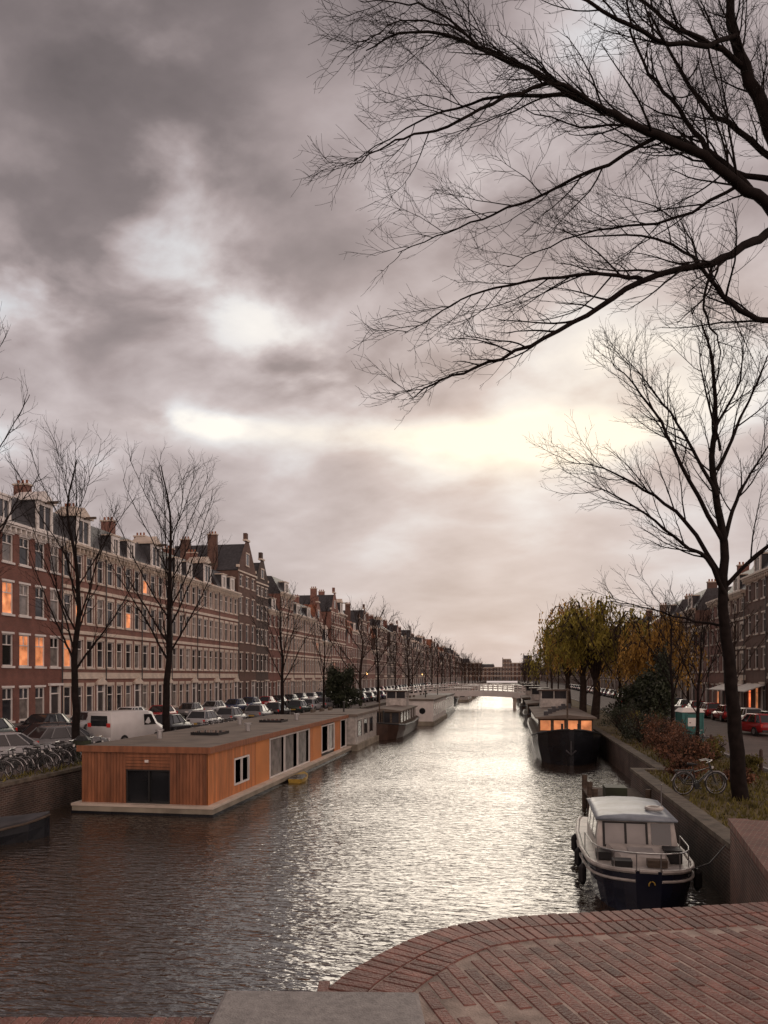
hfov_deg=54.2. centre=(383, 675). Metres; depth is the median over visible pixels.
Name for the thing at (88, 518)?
hoist beam
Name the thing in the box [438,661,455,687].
bare street tree
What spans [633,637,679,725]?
evergreen tree
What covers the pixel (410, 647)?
brick house
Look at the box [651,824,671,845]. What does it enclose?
windows
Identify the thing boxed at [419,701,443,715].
windows
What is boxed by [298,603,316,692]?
brick house
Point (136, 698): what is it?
door
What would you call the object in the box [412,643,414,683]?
brick house
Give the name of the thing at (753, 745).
street
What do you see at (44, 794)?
wall
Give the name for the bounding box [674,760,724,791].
bicycle
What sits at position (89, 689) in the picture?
windows
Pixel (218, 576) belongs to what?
dormer sides
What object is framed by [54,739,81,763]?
bicycle
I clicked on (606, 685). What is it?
brick house
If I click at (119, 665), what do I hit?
curtained windows
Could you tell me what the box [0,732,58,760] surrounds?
parked car
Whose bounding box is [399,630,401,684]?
brick house
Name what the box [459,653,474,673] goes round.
bare street tree
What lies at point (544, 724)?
front windows
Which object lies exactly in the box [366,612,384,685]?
brick house
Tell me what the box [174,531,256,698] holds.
brick house
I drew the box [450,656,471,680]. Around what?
bare street tree
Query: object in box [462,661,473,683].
bare street tree
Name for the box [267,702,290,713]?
parked car
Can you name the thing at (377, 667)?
bare street tree
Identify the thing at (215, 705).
parked car
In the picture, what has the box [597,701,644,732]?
shrub
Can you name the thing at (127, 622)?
lit windows
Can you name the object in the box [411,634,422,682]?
brick house
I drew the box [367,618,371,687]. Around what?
brick house
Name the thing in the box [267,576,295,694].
brick house
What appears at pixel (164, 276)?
sky
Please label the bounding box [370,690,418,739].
dutch barge
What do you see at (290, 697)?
parked car
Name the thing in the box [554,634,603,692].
bare street tree
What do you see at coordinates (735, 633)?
bare street tree
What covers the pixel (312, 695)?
parked car
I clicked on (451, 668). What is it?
brick house
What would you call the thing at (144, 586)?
lit windows
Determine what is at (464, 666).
bare street tree
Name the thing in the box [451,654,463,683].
bare street tree
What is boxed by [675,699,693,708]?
parked car
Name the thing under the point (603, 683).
brick house
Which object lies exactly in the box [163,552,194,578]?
roof
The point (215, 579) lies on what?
roof
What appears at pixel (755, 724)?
parked car
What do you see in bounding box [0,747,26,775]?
bicycle
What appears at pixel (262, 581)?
brick house
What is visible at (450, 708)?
houseboat
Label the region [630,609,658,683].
brick house
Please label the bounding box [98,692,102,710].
door
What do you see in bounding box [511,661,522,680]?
brick house
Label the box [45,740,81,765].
bicycle
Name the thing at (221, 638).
curtained windows
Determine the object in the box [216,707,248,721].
parked car
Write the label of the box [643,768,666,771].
return coping
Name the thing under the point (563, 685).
pavement
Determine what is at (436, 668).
brick house
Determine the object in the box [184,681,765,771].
ground
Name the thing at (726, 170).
bare elm tree
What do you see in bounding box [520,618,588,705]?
willow tree
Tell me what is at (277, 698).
parked car
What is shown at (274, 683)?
brick house
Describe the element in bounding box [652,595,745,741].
bare street tree
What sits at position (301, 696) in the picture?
parked car
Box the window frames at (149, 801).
[126,769,169,803]
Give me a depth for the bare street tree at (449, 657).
271.64 m
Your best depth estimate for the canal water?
20.59 m
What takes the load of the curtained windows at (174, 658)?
attached to the walls at (185, 638)
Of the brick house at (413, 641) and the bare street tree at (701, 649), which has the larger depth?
the brick house at (413, 641)
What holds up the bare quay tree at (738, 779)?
on the grass verge
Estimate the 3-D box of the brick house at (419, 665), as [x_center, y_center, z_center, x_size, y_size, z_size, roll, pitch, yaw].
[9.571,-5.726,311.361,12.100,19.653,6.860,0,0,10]
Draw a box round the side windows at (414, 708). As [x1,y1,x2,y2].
[401,708,415,721]
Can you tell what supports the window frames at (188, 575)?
attached to the walls at (185, 638)
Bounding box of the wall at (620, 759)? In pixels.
[518,682,650,779]
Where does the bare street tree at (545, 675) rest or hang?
on the grass verge
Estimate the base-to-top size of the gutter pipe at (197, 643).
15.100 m
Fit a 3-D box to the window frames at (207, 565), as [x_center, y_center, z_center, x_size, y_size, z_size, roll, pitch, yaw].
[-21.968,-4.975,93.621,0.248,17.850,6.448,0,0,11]
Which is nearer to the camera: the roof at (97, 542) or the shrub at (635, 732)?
the shrub at (635, 732)
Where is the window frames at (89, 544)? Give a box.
[64,516,104,715]
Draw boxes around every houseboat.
[71,713,351,816]
[300,701,378,750]
[409,690,446,725]
[419,689,454,715]
[447,685,472,701]
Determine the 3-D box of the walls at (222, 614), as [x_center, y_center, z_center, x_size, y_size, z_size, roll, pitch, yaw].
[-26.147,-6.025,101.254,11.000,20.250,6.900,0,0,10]
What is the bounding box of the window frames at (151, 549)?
[143,544,170,708]
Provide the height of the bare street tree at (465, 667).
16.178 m
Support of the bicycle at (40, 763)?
on the quay pavement at (370, 702)
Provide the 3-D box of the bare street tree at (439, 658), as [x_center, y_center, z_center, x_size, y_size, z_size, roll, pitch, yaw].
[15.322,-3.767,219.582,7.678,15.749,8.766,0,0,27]
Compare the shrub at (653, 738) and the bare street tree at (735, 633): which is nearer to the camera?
the shrub at (653, 738)
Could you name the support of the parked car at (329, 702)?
on the quay pavement at (370, 702)
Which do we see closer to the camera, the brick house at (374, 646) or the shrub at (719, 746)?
the shrub at (719, 746)
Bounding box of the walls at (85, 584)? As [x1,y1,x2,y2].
[13,485,105,715]
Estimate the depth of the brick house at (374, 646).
211.55 m
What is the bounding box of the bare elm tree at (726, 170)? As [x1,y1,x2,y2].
[293,0,767,431]
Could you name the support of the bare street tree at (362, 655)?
on the quay pavement at (370, 702)
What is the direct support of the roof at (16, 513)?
attached to the walls at (17, 676)
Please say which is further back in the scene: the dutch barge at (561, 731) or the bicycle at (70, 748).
the dutch barge at (561, 731)
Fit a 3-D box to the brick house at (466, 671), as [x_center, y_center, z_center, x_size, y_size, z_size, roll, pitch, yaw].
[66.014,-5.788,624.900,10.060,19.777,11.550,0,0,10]
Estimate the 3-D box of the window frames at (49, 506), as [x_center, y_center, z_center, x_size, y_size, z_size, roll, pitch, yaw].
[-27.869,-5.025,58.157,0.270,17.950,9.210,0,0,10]
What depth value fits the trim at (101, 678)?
66.37 m
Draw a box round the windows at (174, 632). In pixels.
[173,562,194,702]
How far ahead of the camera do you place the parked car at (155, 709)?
66.73 m
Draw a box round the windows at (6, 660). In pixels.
[0,499,56,719]
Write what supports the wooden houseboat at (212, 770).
on the canal water
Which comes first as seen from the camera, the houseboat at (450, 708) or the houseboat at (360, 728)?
the houseboat at (360, 728)
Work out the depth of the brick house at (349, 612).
193.58 m
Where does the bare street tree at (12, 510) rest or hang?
on the quay pavement at (370, 702)
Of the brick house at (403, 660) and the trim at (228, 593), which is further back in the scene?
the brick house at (403, 660)
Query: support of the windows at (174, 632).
attached to the window frames at (188, 575)
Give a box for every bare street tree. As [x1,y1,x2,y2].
[0,303,62,578]
[0,415,156,760]
[90,440,230,731]
[245,579,317,713]
[301,593,346,708]
[319,596,399,705]
[352,606,402,701]
[378,617,439,692]
[384,634,413,689]
[397,639,428,692]
[412,637,448,690]
[415,650,437,688]
[425,641,451,688]
[428,637,455,683]
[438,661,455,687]
[442,644,462,685]
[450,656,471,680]
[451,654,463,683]
[455,654,470,683]
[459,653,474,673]
[459,655,475,683]
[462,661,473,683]
[468,661,483,682]
[524,652,543,684]
[527,653,545,684]
[531,660,545,684]
[538,663,553,686]
[541,642,562,688]
[542,642,557,688]
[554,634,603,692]
[561,657,590,686]
[577,600,644,716]
[617,580,716,725]
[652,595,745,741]
[655,607,707,698]
[704,595,767,679]
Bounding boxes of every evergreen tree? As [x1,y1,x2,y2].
[317,661,367,708]
[606,678,643,719]
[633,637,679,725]
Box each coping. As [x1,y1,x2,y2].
[0,681,483,786]
[518,681,666,768]
[630,768,729,848]
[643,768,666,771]
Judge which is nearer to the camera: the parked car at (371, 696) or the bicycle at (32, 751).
the bicycle at (32, 751)
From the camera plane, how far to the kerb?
38.53 m
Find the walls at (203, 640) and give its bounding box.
[163,549,218,703]
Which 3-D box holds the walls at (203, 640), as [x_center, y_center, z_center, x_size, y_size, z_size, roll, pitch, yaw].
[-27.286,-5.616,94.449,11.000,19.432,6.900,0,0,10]
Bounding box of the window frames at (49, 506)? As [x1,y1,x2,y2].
[0,494,60,720]
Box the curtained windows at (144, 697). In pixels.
[143,620,166,707]
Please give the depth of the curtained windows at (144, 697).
77.51 m
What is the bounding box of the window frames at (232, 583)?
[220,574,237,701]
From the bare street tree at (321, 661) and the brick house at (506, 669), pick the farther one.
the brick house at (506, 669)
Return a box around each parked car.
[0,718,16,731]
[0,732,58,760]
[16,713,71,732]
[21,722,71,735]
[27,725,110,749]
[69,711,92,729]
[117,706,145,709]
[148,705,177,714]
[154,714,193,730]
[176,702,204,716]
[186,710,223,726]
[202,700,226,711]
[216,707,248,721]
[225,699,246,710]
[243,697,261,705]
[244,704,272,717]
[259,696,275,704]
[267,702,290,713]
[273,695,287,705]
[285,694,298,702]
[287,700,311,712]
[295,693,307,699]
[303,698,322,709]
[306,692,318,698]
[316,697,334,708]
[362,693,368,702]
[364,692,375,700]
[380,691,385,698]
[602,689,611,695]
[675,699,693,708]
[684,701,704,707]
[700,702,720,717]
[711,705,726,721]
[741,707,761,717]
[741,713,767,735]
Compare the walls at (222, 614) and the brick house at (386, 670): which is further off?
the brick house at (386, 670)
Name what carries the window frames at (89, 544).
attached to the walls at (85, 584)
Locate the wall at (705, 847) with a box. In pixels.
[631,772,729,903]
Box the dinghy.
[287,771,307,782]
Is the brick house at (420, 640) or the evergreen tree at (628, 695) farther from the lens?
the brick house at (420, 640)
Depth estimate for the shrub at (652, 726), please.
41.56 m
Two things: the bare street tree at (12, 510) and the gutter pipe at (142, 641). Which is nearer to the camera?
the bare street tree at (12, 510)
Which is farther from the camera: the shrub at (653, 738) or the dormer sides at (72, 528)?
the dormer sides at (72, 528)
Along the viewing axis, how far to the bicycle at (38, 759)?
31.59 m
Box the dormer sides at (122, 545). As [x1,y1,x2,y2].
[103,536,126,555]
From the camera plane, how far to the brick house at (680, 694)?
112.10 m
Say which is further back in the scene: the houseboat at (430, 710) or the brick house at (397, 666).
the brick house at (397, 666)
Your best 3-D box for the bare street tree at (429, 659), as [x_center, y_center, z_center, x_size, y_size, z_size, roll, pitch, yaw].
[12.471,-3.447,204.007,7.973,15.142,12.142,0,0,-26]
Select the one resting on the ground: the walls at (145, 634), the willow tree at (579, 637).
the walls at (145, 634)
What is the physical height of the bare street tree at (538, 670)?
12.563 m
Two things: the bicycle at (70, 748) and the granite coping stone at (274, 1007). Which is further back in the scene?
the bicycle at (70, 748)
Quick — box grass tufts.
[0,720,767,827]
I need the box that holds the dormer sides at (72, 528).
[63,516,74,538]
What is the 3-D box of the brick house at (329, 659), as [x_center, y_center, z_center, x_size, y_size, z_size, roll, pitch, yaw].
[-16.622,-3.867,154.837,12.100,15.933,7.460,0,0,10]
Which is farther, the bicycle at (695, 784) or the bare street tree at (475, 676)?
the bare street tree at (475, 676)
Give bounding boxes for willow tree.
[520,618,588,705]
[534,588,630,711]
[535,588,657,718]
[595,607,709,692]
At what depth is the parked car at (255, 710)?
67.27 m
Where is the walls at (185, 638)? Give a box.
[134,536,196,706]
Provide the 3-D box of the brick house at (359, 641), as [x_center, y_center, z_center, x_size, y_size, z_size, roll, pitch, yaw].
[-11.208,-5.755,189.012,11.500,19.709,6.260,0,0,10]
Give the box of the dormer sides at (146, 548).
[140,544,149,560]
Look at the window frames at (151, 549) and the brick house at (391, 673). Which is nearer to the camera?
the window frames at (151, 549)
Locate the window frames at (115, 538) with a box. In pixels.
[108,535,140,709]
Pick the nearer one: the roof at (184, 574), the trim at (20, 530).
the trim at (20, 530)
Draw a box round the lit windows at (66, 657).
[64,606,76,665]
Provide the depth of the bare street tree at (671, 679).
46.60 m
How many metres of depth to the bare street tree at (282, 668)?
67.34 m
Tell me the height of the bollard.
1.020 m
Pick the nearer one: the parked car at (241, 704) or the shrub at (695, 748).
the shrub at (695, 748)
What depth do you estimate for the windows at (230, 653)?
99.95 m
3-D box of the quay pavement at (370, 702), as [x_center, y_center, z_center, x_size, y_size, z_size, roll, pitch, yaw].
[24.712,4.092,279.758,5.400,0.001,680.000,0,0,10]
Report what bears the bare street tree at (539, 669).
on the grass verge
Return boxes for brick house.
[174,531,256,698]
[254,552,269,697]
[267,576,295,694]
[268,596,283,695]
[293,594,322,691]
[293,602,306,693]
[294,586,338,671]
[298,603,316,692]
[318,590,347,687]
[322,625,333,691]
[343,602,366,687]
[344,613,362,688]
[346,620,358,688]
[346,622,352,687]
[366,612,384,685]
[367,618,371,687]
[369,614,387,685]
[371,626,380,686]
[371,649,375,686]
[378,616,394,685]
[383,619,399,684]
[388,648,391,685]
[389,622,404,684]
[393,628,396,684]
[398,626,411,683]
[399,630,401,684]
[405,635,406,683]
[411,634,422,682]
[412,640,417,683]
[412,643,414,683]
[413,634,423,682]
[415,635,427,682]
[415,641,418,683]
[417,641,421,683]
[423,636,432,681]
[423,640,424,682]
[428,652,429,681]
[433,641,434,683]
[435,651,436,683]
[451,654,453,681]
[463,659,468,680]
[469,663,480,680]
[481,662,493,680]
[494,667,501,680]
[502,658,510,680]
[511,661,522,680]
[523,654,531,680]
[602,669,604,687]
[604,670,608,688]
[609,660,611,688]
[612,664,615,689]
[616,619,634,689]
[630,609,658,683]
[644,603,666,632]
[666,594,692,691]
[672,635,683,698]
[680,579,731,700]
[691,625,709,701]
[705,562,749,704]
[708,569,750,707]
[738,550,767,710]
[762,567,767,678]
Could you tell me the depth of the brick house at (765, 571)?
73.48 m
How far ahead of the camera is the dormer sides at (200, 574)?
92.65 m
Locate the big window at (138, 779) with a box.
[130,771,168,801]
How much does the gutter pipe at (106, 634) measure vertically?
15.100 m
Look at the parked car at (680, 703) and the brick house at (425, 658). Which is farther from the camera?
the brick house at (425, 658)
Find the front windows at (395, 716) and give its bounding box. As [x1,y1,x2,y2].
[377,713,398,722]
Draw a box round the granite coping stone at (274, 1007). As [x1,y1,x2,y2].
[209,991,424,1023]
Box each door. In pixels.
[51,694,57,712]
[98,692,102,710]
[135,691,138,705]
[686,714,695,737]
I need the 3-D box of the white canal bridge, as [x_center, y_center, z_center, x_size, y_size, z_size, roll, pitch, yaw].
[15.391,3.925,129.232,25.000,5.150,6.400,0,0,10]
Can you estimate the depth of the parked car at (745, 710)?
60.58 m
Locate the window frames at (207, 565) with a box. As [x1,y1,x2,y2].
[198,563,218,703]
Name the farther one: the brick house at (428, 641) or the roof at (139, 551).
the brick house at (428, 641)
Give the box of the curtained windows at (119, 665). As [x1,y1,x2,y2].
[117,652,137,706]
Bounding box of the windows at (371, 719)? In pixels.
[358,717,372,735]
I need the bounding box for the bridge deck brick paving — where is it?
[0,902,767,1023]
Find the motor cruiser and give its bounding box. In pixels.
[571,785,724,910]
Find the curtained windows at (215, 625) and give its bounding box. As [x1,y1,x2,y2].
[210,598,216,668]
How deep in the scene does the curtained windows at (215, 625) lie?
96.21 m
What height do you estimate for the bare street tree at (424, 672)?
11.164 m
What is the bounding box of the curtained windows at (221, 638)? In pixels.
[220,596,235,669]
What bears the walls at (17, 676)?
on the ground
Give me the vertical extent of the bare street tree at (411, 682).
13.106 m
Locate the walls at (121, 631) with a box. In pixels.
[61,508,141,709]
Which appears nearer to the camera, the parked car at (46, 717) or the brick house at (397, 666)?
the parked car at (46, 717)
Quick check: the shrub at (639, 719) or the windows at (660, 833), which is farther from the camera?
the shrub at (639, 719)
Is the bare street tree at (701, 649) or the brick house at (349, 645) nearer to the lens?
the bare street tree at (701, 649)
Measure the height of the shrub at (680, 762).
1.133 m
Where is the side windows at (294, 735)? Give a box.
[235,721,344,782]
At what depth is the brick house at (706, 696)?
97.21 m
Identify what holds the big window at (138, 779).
in the wooden houseboat at (212, 770)
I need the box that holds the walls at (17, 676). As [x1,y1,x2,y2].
[0,530,61,723]
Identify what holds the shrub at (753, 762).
on the grass verge
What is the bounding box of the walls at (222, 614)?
[186,553,237,702]
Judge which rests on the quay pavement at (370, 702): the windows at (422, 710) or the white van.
the white van
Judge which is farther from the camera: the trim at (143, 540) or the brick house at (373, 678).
the brick house at (373, 678)
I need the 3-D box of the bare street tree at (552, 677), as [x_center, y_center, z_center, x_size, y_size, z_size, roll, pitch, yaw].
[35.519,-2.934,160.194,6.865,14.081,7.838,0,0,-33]
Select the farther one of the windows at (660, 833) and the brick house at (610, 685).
the brick house at (610, 685)
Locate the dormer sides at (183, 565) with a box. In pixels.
[172,559,185,573]
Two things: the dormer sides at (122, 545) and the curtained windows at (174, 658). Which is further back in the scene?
the curtained windows at (174, 658)
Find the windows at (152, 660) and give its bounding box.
[143,547,167,705]
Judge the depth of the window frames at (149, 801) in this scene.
30.12 m
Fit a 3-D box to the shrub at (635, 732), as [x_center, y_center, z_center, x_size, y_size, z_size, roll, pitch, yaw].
[15.803,3.015,45.969,2.926,2.230,4.365,0,0,10]
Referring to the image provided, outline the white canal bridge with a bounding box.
[399,684,524,708]
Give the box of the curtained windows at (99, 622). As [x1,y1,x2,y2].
[64,601,101,665]
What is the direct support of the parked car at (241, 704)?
on the ground
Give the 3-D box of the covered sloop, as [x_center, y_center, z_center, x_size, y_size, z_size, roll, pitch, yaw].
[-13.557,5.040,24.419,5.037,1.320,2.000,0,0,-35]
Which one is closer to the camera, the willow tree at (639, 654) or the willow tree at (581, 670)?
the willow tree at (639, 654)
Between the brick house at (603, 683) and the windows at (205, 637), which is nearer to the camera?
the windows at (205, 637)
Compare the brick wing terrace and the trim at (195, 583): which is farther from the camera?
the trim at (195, 583)
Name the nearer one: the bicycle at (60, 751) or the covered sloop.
the covered sloop
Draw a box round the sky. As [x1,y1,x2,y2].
[0,0,767,682]
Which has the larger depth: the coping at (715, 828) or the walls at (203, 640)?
the walls at (203, 640)
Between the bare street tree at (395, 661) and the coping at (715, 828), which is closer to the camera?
the coping at (715, 828)
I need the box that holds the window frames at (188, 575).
[173,558,196,705]
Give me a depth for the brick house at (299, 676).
133.62 m
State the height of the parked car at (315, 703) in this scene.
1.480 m
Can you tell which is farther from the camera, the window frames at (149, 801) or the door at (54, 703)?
the door at (54, 703)
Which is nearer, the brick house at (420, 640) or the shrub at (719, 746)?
the shrub at (719, 746)
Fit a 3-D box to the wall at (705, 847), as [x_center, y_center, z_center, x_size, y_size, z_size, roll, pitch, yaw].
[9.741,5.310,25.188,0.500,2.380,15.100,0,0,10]
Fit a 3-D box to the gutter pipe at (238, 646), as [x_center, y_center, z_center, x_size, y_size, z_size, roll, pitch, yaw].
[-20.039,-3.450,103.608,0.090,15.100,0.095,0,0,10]
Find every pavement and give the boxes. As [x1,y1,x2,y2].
[0,681,482,778]
[540,681,564,686]
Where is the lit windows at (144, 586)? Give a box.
[143,581,145,592]
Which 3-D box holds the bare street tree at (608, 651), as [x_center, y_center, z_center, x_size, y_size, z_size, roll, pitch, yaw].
[20.014,-1.197,64.022,5.596,10.629,8.523,0,0,31]
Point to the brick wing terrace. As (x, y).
(748, 861)
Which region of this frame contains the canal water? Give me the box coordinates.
[0,683,727,1017]
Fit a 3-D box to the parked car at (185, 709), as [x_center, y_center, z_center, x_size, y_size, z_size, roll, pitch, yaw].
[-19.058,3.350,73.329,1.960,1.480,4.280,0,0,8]
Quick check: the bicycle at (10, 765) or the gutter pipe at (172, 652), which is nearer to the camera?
the bicycle at (10, 765)
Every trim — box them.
[0,491,67,722]
[12,483,110,717]
[60,506,146,710]
[100,520,175,709]
[133,535,200,707]
[161,548,222,704]
[186,552,241,702]
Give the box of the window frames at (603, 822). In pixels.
[602,821,647,845]
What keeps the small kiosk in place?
on the grass verge
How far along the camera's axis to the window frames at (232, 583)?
101.25 m
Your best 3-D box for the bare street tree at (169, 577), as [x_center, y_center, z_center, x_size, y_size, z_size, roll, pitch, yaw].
[-13.445,-5.032,45.057,8.110,18.300,7.457,0,0,20]
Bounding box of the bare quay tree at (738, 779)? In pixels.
[525,278,767,800]
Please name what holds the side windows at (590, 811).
in the motor cruiser
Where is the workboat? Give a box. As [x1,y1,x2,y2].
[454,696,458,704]
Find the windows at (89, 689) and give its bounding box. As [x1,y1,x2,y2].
[64,521,101,714]
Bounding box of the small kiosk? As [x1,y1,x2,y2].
[675,708,703,739]
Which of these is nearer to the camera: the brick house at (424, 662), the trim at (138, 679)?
the trim at (138, 679)
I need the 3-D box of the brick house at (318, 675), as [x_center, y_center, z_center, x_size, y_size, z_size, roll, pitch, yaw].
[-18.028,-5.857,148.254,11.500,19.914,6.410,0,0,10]
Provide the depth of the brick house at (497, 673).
615.13 m
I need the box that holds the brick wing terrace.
[728,818,767,903]
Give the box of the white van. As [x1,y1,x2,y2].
[87,710,162,740]
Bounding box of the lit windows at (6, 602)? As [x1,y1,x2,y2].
[2,582,42,665]
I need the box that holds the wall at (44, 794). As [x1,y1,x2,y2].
[0,681,486,816]
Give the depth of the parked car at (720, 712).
67.33 m
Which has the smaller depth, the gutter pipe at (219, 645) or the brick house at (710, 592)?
the gutter pipe at (219, 645)
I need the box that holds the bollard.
[758,749,763,772]
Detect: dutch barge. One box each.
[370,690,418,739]
[517,683,532,704]
[519,685,539,714]
[523,687,549,724]
[527,688,601,765]
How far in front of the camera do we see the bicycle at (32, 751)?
32.91 m
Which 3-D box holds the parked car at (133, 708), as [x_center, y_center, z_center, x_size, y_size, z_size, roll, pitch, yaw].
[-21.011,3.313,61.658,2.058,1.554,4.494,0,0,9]
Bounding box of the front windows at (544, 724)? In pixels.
[540,720,591,730]
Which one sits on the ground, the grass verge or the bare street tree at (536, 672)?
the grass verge
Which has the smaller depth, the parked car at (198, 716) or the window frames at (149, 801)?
the window frames at (149, 801)
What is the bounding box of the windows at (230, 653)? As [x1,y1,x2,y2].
[220,577,235,700]
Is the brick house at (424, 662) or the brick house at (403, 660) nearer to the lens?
the brick house at (403, 660)
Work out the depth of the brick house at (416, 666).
303.23 m
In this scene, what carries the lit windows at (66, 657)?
attached to the windows at (89, 689)
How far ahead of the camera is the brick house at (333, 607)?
160.17 m
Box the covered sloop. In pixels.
[0,811,50,845]
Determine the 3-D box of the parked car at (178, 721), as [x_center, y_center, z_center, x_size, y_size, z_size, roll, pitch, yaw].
[-14.660,3.350,51.749,1.960,1.480,4.280,0,0,10]
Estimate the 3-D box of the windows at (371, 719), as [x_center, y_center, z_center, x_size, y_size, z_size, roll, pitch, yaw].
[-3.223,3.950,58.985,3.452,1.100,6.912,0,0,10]
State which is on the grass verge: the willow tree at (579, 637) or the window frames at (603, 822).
the willow tree at (579, 637)
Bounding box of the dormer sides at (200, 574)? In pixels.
[192,563,202,580]
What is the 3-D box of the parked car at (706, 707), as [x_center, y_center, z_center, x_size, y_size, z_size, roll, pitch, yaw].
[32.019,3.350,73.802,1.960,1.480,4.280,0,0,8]
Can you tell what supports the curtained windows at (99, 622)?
attached to the walls at (85, 584)
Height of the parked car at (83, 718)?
1.480 m
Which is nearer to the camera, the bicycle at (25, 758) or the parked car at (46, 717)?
the bicycle at (25, 758)
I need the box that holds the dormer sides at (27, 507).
[22,500,34,524]
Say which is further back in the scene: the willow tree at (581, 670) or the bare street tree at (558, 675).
the bare street tree at (558, 675)
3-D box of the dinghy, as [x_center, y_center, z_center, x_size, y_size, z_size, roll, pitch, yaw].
[-4.476,5.376,39.651,0.880,0.378,2.340,0,0,7]
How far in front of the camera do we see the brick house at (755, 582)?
76.77 m
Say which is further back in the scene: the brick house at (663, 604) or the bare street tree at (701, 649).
the brick house at (663, 604)
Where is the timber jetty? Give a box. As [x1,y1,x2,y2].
[582,774,650,815]
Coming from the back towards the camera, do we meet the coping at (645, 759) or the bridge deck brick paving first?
the coping at (645, 759)
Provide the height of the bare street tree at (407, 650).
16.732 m
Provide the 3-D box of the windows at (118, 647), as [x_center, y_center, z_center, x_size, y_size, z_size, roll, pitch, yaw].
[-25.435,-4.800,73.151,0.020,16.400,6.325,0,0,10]
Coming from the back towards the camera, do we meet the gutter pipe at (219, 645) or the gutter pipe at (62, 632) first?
the gutter pipe at (219, 645)
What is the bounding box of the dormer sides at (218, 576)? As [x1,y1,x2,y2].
[216,574,229,587]
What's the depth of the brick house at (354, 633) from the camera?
181.81 m
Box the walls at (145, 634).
[101,521,171,708]
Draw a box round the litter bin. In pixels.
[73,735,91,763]
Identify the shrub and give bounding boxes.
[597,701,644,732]
[616,707,664,742]
[622,710,664,737]
[635,711,690,748]
[643,718,689,757]
[652,719,720,765]
[663,752,713,779]
[693,734,728,761]
[716,766,758,784]
[728,753,766,772]
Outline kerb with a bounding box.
[571,698,767,771]
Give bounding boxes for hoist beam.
[84,517,96,519]
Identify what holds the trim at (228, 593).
attached to the walls at (222, 614)
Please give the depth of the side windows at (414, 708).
72.20 m
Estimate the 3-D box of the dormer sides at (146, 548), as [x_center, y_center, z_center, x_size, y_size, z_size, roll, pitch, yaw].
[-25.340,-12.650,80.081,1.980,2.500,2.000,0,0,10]
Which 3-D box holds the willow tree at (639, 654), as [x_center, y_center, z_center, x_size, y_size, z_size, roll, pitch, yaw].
[21.897,-0.912,61.453,8.862,10.077,7.909,0,0,18]
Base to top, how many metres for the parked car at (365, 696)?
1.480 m
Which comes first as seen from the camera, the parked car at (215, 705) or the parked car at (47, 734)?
the parked car at (47, 734)
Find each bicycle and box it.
[0,746,34,773]
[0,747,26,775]
[0,749,22,778]
[0,757,13,780]
[15,745,52,771]
[24,744,60,770]
[26,742,58,768]
[29,741,71,766]
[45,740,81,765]
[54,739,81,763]
[60,741,73,762]
[671,758,726,794]
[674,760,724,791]
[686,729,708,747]
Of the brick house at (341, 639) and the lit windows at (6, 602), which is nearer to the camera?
the lit windows at (6, 602)
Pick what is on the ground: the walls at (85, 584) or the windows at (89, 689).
the walls at (85, 584)
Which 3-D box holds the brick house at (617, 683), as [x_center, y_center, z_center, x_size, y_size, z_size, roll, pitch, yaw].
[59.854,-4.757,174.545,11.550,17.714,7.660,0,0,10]
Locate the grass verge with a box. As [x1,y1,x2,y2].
[571,699,767,828]
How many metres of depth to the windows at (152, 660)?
79.47 m
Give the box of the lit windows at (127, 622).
[126,614,129,627]
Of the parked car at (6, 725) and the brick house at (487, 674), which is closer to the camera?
the parked car at (6, 725)
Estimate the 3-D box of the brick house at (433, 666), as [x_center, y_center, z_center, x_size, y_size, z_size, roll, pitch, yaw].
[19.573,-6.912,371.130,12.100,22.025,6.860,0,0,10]
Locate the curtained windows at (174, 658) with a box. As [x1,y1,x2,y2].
[173,583,194,704]
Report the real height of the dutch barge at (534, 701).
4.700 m
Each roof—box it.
[11,497,59,535]
[53,512,103,550]
[91,526,139,561]
[135,542,167,568]
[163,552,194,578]
[211,569,236,591]
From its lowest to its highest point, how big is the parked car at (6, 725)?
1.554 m
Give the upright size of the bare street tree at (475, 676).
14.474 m
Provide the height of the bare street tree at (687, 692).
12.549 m
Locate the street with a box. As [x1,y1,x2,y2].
[526,681,767,767]
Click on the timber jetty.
(589, 790)
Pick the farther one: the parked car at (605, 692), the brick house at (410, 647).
the brick house at (410, 647)
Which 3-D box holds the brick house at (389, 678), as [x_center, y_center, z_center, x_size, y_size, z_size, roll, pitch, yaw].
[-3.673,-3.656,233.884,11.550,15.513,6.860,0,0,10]
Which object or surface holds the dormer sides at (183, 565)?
attached to the roof at (184, 574)
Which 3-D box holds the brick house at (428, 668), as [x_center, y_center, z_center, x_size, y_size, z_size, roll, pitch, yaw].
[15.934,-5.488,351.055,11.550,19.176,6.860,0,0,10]
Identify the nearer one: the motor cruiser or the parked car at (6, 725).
the motor cruiser
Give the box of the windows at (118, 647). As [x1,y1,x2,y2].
[108,540,137,710]
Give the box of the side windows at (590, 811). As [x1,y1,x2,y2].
[588,807,596,838]
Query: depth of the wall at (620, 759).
43.68 m
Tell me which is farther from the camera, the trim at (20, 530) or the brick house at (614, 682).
the brick house at (614, 682)
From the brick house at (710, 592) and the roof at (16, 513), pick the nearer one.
the roof at (16, 513)
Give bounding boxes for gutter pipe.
[62,547,62,712]
[106,560,106,710]
[142,570,142,706]
[172,580,172,704]
[197,586,197,701]
[219,592,219,699]
[238,598,238,698]
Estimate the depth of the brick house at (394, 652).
244.62 m
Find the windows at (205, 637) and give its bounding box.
[198,566,216,702]

